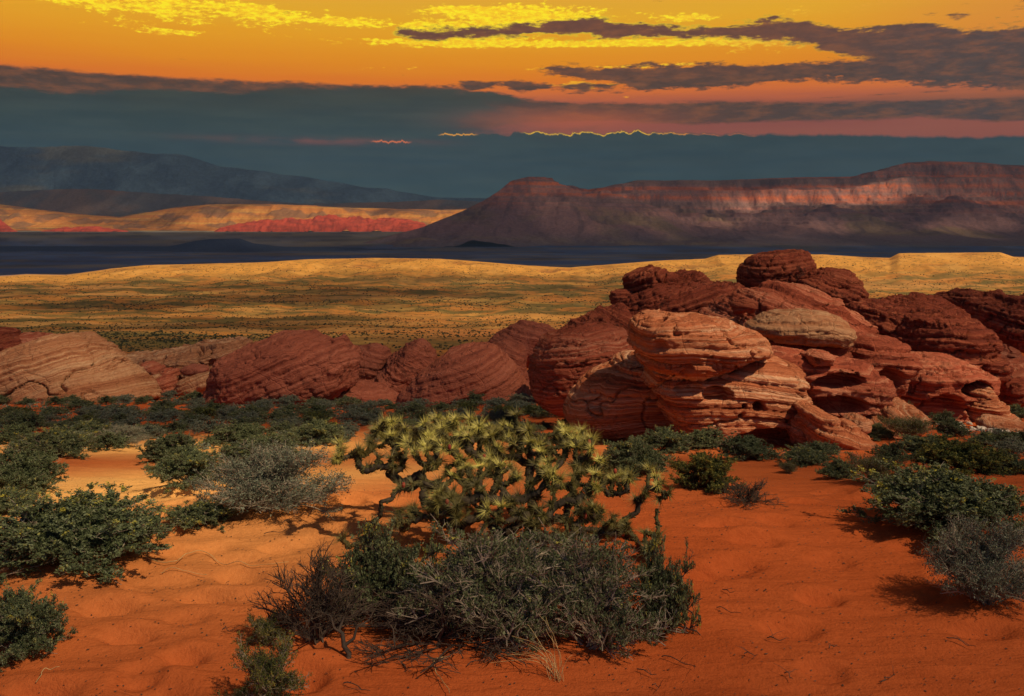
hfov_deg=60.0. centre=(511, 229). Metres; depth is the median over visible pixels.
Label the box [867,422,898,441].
desert shrub
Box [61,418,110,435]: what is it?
desert shrub
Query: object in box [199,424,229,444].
desert shrub
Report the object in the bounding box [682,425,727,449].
desert shrub
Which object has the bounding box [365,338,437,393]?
boulder
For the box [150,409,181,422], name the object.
desert shrub
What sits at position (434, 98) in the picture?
sky
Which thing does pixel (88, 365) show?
boulder
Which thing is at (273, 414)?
desert shrub
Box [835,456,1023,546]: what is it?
desert shrub
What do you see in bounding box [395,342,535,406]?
boulder
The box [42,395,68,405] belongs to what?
desert shrub
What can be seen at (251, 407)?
desert shrub
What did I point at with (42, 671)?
dry stalk
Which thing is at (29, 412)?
desert shrub
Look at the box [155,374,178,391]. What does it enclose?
boulder
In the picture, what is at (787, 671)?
dry twig
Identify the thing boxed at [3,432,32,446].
desert shrub
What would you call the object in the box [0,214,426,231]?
red cliffs
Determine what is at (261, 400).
desert shrub
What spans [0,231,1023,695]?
ground
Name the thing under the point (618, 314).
rock slab
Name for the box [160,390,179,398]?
desert shrub
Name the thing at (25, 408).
desert shrub
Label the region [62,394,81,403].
desert shrub
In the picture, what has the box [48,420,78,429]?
desert shrub
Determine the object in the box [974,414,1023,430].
bedrock ledge
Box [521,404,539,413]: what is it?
desert shrub
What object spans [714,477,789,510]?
desert shrub
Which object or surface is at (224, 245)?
distant low hills
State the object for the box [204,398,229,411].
desert shrub
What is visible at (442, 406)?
desert shrub
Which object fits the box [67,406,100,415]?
desert shrub
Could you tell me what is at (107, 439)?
desert shrub
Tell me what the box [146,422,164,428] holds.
desert shrub
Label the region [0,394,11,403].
desert shrub
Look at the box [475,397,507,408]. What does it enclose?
desert shrub
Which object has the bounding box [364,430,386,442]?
desert shrub
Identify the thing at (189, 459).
desert shrub
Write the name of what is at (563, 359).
boulder
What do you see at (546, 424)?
desert shrub
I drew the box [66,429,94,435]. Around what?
desert shrub
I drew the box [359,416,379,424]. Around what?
desert shrub
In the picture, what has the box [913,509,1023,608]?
desert shrub
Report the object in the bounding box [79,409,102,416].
desert shrub
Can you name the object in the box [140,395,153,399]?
desert shrub
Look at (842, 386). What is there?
overhanging rock
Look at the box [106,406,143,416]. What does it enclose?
desert shrub
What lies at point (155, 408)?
desert shrub
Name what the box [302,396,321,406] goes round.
desert shrub
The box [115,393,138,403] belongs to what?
desert shrub
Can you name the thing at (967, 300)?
boulder
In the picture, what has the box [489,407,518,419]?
desert shrub
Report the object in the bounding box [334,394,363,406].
desert shrub
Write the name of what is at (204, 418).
desert shrub
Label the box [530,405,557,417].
desert shrub
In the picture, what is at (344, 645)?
dead stump
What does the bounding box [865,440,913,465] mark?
desert shrub
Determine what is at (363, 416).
desert shrub
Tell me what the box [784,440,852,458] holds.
desert shrub
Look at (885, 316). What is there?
rock slab
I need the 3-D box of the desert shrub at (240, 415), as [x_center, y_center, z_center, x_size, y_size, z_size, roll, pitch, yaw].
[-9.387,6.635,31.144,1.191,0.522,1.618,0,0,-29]
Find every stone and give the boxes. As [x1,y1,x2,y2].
[1001,351,1008,356]
[1007,346,1020,353]
[1007,354,1016,358]
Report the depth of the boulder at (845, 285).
41.44 m
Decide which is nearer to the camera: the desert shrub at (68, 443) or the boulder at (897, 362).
the desert shrub at (68, 443)
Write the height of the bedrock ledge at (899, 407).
1.492 m
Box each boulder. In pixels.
[0,327,21,350]
[0,331,161,404]
[18,332,53,342]
[139,361,165,374]
[152,373,161,378]
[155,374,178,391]
[160,367,180,375]
[174,371,209,395]
[180,364,209,374]
[203,329,361,406]
[358,343,391,380]
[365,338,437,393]
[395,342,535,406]
[488,320,554,367]
[493,339,529,383]
[527,321,633,417]
[609,288,632,304]
[621,264,746,315]
[730,299,757,313]
[736,249,817,287]
[744,308,856,348]
[765,337,852,357]
[796,267,868,302]
[800,349,835,367]
[832,298,844,305]
[842,412,871,433]
[850,331,922,397]
[887,306,1013,385]
[933,287,995,315]
[971,289,1023,352]
[998,357,1023,407]
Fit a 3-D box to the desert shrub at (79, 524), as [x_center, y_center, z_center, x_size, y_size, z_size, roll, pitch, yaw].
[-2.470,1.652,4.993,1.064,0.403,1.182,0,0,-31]
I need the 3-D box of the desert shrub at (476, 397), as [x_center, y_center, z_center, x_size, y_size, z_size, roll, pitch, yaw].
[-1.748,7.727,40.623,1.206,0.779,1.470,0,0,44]
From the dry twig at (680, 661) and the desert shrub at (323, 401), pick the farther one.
the desert shrub at (323, 401)
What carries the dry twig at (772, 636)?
on the ground at (820, 545)
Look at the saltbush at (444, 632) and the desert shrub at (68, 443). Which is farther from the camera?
the desert shrub at (68, 443)
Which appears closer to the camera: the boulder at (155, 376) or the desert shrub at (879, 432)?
the desert shrub at (879, 432)
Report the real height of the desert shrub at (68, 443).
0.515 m
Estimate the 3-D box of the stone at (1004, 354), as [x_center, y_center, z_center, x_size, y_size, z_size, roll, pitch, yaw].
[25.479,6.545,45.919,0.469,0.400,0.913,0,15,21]
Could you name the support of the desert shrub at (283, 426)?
on the ground at (820, 545)
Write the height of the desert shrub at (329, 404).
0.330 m
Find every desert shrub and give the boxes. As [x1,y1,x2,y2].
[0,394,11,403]
[0,405,22,415]
[0,409,45,424]
[0,421,40,444]
[0,440,69,493]
[0,481,178,585]
[0,484,41,514]
[0,579,78,673]
[2,411,54,429]
[3,409,36,415]
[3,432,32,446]
[5,436,26,450]
[12,396,36,404]
[13,424,102,459]
[16,407,38,412]
[21,398,34,405]
[37,405,70,414]
[39,412,59,421]
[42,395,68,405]
[44,420,61,427]
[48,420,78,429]
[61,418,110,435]
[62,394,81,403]
[63,397,96,408]
[65,415,85,421]
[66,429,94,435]
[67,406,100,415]
[79,404,108,410]
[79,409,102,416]
[79,415,93,420]
[84,430,133,452]
[91,414,110,423]
[93,395,117,404]
[93,422,151,446]
[94,407,135,420]
[104,420,127,426]
[106,403,138,412]
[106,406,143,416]
[108,412,127,421]
[110,414,150,427]
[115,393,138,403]
[129,422,166,438]
[130,423,164,437]
[133,397,148,404]
[135,428,208,462]
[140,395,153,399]
[141,441,226,493]
[142,403,176,417]
[144,408,181,421]
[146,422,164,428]
[149,398,176,409]
[150,397,180,406]
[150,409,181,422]
[159,420,191,433]
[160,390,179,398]
[164,498,237,531]
[173,412,205,422]
[174,418,202,428]
[178,390,202,400]
[179,413,209,420]
[182,397,205,406]
[183,436,355,519]
[186,403,222,418]
[188,403,209,411]
[188,417,230,433]
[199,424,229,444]
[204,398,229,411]
[210,433,310,466]
[212,419,273,446]
[216,407,237,418]
[223,404,268,421]
[224,410,261,423]
[227,416,267,425]
[240,402,270,413]
[243,400,275,406]
[245,397,274,404]
[250,432,292,439]
[256,410,288,420]
[263,420,299,434]
[268,417,302,426]
[269,394,301,406]
[274,415,302,424]
[276,403,309,413]
[278,410,300,417]
[278,429,296,440]
[287,417,349,446]
[291,415,329,424]
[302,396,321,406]
[302,398,334,407]
[302,400,330,415]
[302,411,330,421]
[318,407,338,417]
[321,402,336,409]
[327,407,368,423]
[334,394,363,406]
[336,421,362,432]
[337,430,357,442]
[340,402,358,411]
[342,425,359,433]
[345,407,381,419]
[350,410,388,423]
[356,400,377,408]
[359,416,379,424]
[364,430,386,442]
[369,399,392,405]
[370,407,386,415]
[382,402,398,408]
[385,412,408,418]
[392,401,433,416]
[396,398,432,407]
[396,416,422,430]
[407,411,433,420]
[424,401,458,413]
[441,406,472,419]
[450,397,465,405]
[451,402,478,411]
[459,390,486,406]
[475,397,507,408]
[483,408,509,421]
[487,402,520,411]
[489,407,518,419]
[494,413,524,423]
[504,399,526,408]
[505,392,534,402]
[510,401,536,411]
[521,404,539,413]
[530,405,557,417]
[531,423,546,431]
[539,420,551,427]
[555,418,569,427]
[594,435,675,480]
[630,424,694,453]
[667,448,747,493]
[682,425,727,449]
[711,431,783,460]
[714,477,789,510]
[775,444,836,467]
[776,461,798,473]
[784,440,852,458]
[815,456,859,479]
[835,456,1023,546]
[845,452,896,482]
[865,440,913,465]
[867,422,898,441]
[876,412,935,436]
[888,432,957,458]
[904,434,1023,476]
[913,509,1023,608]
[927,409,965,429]
[933,415,973,436]
[961,431,1004,445]
[973,425,1007,435]
[984,435,1023,456]
[991,446,1023,475]
[992,429,1023,442]
[1010,403,1023,419]
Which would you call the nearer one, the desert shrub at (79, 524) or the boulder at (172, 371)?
the desert shrub at (79, 524)
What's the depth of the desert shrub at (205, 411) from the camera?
34.34 m
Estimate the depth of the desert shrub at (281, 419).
31.48 m
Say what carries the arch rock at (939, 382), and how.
on the ground at (820, 545)
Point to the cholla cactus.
(443, 502)
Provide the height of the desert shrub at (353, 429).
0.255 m
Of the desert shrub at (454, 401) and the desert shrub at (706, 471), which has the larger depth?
the desert shrub at (454, 401)
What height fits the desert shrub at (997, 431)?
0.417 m
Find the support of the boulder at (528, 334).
on the ground at (820, 545)
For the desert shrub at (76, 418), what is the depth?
30.87 m
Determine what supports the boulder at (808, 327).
on the boulder at (840, 352)
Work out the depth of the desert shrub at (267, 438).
17.78 m
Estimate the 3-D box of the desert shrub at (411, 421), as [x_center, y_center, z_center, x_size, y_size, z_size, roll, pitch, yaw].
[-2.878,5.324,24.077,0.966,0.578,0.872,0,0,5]
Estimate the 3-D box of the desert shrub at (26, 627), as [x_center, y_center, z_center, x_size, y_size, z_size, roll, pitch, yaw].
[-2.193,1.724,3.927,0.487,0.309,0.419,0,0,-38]
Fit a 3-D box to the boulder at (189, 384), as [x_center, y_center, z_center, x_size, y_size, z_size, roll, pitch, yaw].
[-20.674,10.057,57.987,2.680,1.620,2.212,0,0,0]
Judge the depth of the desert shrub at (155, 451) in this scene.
12.06 m
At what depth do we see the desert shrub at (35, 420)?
28.51 m
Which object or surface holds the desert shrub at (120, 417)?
on the ground at (820, 545)
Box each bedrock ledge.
[871,397,931,437]
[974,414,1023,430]
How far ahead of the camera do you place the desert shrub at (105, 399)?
46.09 m
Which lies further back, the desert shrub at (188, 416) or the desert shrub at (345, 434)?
the desert shrub at (188, 416)
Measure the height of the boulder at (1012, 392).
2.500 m
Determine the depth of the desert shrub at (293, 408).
36.75 m
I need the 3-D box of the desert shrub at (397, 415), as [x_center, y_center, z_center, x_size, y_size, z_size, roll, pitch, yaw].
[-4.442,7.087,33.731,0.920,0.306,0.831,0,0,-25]
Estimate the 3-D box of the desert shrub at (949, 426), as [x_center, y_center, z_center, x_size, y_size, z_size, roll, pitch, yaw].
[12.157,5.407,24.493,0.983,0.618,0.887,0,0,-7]
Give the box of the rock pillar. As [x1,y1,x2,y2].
[961,381,1020,421]
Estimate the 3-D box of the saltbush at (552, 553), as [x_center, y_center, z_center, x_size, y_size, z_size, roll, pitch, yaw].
[-0.012,1.676,4.407,1.258,0.391,0.689,0,0,9]
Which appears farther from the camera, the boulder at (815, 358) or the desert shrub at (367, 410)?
the desert shrub at (367, 410)
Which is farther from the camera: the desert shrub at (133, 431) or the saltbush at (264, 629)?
the desert shrub at (133, 431)
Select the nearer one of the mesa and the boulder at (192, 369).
the boulder at (192, 369)
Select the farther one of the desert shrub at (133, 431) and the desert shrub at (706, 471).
the desert shrub at (133, 431)
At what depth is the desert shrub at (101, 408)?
39.20 m
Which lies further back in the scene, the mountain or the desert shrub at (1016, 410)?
the mountain
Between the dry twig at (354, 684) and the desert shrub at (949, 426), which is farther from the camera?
the desert shrub at (949, 426)
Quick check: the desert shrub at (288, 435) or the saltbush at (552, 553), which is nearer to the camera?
the saltbush at (552, 553)
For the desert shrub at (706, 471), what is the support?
on the ground at (820, 545)
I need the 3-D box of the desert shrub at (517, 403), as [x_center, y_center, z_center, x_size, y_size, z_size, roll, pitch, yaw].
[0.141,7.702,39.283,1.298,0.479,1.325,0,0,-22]
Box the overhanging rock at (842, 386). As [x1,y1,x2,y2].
[771,345,896,419]
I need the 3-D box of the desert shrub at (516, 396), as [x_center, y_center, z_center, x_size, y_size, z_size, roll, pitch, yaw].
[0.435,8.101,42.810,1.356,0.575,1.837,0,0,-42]
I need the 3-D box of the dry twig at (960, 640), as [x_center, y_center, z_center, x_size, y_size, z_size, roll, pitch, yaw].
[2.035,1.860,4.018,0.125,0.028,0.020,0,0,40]
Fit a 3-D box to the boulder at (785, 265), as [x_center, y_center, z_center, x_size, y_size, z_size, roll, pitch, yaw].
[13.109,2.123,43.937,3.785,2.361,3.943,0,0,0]
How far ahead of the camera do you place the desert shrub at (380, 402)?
45.88 m
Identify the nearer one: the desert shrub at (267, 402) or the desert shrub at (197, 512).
the desert shrub at (197, 512)
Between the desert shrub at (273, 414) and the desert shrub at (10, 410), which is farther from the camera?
the desert shrub at (10, 410)
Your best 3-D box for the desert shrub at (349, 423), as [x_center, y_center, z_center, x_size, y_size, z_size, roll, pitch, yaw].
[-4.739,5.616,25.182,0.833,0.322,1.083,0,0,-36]
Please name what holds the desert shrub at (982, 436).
on the ground at (820, 545)
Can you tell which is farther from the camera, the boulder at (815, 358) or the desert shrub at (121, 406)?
the desert shrub at (121, 406)
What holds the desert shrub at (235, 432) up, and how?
on the ground at (820, 545)
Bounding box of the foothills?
[0,189,479,216]
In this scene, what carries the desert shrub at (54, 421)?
on the ground at (820, 545)
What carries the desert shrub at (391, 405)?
on the ground at (820, 545)
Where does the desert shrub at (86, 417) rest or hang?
on the ground at (820, 545)
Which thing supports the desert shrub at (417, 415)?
on the ground at (820, 545)
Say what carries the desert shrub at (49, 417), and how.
on the ground at (820, 545)
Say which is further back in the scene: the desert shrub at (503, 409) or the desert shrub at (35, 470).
the desert shrub at (503, 409)
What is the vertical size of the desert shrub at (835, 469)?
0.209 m
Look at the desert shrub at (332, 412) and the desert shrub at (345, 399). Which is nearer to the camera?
the desert shrub at (332, 412)
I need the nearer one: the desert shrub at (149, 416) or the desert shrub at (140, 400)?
the desert shrub at (149, 416)
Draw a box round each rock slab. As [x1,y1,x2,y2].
[127,336,253,379]
[332,380,398,403]
[564,302,631,334]
[699,280,878,333]
[844,292,956,334]
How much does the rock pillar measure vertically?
1.903 m
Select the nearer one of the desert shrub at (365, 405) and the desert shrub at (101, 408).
the desert shrub at (101, 408)
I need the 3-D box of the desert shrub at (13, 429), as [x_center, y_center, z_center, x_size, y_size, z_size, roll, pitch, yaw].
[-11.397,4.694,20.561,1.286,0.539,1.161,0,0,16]
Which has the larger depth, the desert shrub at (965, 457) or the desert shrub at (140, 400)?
the desert shrub at (140, 400)
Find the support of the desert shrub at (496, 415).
on the ground at (820, 545)
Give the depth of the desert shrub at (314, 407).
35.40 m
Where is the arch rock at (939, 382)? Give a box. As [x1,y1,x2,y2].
[900,351,1000,422]
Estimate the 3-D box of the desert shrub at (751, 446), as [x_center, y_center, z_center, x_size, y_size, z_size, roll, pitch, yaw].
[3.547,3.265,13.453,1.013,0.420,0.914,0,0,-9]
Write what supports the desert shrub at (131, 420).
on the ground at (820, 545)
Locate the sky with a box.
[0,0,1023,197]
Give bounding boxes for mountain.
[0,146,486,203]
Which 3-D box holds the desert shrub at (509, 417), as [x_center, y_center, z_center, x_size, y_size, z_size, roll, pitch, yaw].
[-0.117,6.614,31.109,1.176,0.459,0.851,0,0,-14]
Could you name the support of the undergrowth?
on the ground at (820, 545)
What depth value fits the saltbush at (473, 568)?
4.03 m
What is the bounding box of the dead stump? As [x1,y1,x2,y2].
[320,609,374,658]
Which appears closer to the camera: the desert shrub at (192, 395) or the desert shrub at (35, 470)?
the desert shrub at (35, 470)
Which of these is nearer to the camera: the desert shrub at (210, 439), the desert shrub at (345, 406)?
the desert shrub at (210, 439)
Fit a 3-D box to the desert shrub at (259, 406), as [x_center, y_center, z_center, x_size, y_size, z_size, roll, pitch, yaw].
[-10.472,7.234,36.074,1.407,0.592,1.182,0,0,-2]
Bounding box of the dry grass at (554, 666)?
[492,615,571,681]
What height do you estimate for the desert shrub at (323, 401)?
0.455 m
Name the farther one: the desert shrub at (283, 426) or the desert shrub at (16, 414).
the desert shrub at (16, 414)
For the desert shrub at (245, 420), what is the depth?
30.64 m
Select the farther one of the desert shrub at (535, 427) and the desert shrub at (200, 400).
the desert shrub at (200, 400)
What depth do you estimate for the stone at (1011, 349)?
47.16 m
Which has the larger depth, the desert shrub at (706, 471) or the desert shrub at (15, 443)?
the desert shrub at (15, 443)
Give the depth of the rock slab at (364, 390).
49.73 m
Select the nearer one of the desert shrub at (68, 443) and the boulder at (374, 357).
the desert shrub at (68, 443)
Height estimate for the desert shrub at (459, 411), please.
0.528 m
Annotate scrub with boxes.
[0,254,1023,355]
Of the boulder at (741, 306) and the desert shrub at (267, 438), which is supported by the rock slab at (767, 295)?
the boulder at (741, 306)
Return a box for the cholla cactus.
[325,406,680,561]
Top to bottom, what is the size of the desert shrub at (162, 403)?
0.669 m
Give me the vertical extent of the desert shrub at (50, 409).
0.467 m
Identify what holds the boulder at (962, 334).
on the ground at (820, 545)
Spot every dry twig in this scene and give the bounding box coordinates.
[341,681,369,690]
[661,654,695,670]
[767,626,786,640]
[774,663,796,678]
[946,635,973,645]
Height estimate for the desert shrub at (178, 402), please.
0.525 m
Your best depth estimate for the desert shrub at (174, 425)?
27.91 m
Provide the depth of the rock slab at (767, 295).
36.13 m
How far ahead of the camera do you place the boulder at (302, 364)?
46.96 m
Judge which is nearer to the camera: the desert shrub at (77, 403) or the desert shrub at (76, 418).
the desert shrub at (76, 418)
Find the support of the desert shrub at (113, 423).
on the ground at (820, 545)
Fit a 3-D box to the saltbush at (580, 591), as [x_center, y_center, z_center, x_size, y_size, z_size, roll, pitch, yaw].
[0.368,1.612,4.043,0.857,0.606,0.516,0,0,13]
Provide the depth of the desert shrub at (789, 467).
9.55 m
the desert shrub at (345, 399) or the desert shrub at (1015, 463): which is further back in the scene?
the desert shrub at (345, 399)
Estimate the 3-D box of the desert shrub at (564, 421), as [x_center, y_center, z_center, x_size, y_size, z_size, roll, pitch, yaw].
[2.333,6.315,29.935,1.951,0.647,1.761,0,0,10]
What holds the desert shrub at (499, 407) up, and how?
on the ground at (820, 545)
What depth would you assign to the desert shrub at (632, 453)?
8.70 m
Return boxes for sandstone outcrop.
[563,309,812,445]
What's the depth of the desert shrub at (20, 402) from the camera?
47.05 m
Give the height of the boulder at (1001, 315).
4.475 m
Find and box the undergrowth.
[0,395,566,449]
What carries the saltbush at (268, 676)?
on the ground at (820, 545)
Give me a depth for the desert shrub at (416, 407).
35.31 m
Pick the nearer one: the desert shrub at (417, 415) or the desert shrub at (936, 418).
the desert shrub at (936, 418)
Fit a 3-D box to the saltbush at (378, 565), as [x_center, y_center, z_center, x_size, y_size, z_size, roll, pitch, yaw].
[-0.606,1.618,4.285,0.681,0.550,0.482,0,0,-13]
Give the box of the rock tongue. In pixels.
[786,400,878,450]
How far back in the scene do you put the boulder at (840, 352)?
27.19 m
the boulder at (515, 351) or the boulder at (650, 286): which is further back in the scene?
the boulder at (515, 351)
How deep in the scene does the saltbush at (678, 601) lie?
4.08 m
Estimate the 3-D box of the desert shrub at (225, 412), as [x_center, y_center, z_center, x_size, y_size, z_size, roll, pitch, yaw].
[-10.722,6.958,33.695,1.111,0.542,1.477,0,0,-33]
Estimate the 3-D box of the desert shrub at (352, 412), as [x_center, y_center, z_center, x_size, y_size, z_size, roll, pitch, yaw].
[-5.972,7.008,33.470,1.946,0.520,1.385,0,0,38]
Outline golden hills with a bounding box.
[0,204,465,230]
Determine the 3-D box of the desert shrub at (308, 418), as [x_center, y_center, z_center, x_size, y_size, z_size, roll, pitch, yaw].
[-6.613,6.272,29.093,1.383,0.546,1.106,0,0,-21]
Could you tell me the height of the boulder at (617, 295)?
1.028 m
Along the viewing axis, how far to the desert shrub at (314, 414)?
33.18 m
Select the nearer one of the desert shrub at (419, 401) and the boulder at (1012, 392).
the boulder at (1012, 392)
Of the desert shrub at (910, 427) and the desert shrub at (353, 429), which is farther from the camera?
the desert shrub at (353, 429)
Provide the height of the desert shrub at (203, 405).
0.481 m
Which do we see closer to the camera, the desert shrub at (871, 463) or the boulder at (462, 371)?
the desert shrub at (871, 463)
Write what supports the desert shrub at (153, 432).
on the ground at (820, 545)
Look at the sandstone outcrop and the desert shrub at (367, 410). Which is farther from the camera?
the desert shrub at (367, 410)
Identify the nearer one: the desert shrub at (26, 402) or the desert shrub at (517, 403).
the desert shrub at (517, 403)
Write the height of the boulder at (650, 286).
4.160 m
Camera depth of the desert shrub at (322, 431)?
19.69 m
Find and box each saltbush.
[211,629,312,695]
[231,608,288,645]
[245,538,404,644]
[314,514,452,625]
[325,557,560,676]
[387,513,602,653]
[424,527,632,611]
[503,517,687,660]
[628,532,702,641]
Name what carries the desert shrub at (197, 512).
on the ground at (820, 545)
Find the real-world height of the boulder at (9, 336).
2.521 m
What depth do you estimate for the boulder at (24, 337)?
65.13 m
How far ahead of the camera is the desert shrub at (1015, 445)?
15.26 m
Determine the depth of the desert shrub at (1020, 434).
18.41 m
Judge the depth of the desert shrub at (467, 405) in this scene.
38.57 m
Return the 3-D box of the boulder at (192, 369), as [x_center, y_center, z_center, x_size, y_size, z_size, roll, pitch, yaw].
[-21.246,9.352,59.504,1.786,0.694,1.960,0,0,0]
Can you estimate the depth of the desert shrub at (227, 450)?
11.92 m
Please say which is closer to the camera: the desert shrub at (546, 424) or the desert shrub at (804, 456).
the desert shrub at (804, 456)
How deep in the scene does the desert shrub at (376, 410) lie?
36.13 m
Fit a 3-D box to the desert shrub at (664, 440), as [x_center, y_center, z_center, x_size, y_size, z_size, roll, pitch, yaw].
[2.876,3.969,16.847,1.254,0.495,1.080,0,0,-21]
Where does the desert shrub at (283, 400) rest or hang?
on the ground at (820, 545)
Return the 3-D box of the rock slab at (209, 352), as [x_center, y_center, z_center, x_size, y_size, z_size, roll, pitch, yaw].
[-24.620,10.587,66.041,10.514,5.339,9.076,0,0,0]
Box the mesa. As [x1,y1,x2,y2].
[360,161,1023,246]
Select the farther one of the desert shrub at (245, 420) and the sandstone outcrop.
the desert shrub at (245, 420)
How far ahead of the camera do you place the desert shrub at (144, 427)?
23.98 m
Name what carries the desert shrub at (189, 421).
on the ground at (820, 545)
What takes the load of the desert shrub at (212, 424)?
on the ground at (820, 545)
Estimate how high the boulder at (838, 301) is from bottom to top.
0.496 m
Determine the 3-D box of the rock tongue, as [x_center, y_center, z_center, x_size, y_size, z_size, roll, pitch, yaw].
[7.253,4.508,19.718,2.090,1.365,2.138,0,0,0]
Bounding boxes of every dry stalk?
[36,666,59,681]
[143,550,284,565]
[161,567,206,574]
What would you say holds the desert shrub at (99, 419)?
on the ground at (820, 545)
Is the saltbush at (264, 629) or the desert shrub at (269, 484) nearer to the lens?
the saltbush at (264, 629)
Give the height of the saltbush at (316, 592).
0.496 m
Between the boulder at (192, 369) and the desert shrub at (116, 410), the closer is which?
the desert shrub at (116, 410)
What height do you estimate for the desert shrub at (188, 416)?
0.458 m
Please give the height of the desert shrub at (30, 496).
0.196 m
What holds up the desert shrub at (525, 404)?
on the ground at (820, 545)
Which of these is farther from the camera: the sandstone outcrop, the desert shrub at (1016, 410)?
the desert shrub at (1016, 410)
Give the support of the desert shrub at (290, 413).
on the ground at (820, 545)
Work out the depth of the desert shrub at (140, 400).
48.24 m
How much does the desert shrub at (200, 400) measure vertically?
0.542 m
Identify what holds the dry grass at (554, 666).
on the ground at (820, 545)
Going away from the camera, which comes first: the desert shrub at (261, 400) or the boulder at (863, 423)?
the boulder at (863, 423)
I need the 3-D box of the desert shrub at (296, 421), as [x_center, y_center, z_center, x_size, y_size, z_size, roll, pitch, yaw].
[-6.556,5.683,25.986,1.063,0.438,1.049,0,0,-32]
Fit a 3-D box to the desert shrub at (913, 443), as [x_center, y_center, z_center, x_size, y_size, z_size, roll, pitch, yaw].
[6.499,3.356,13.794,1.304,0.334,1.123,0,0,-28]
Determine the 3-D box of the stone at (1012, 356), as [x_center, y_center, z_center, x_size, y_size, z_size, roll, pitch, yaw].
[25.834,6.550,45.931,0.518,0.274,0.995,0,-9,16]
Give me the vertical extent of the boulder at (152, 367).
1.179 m

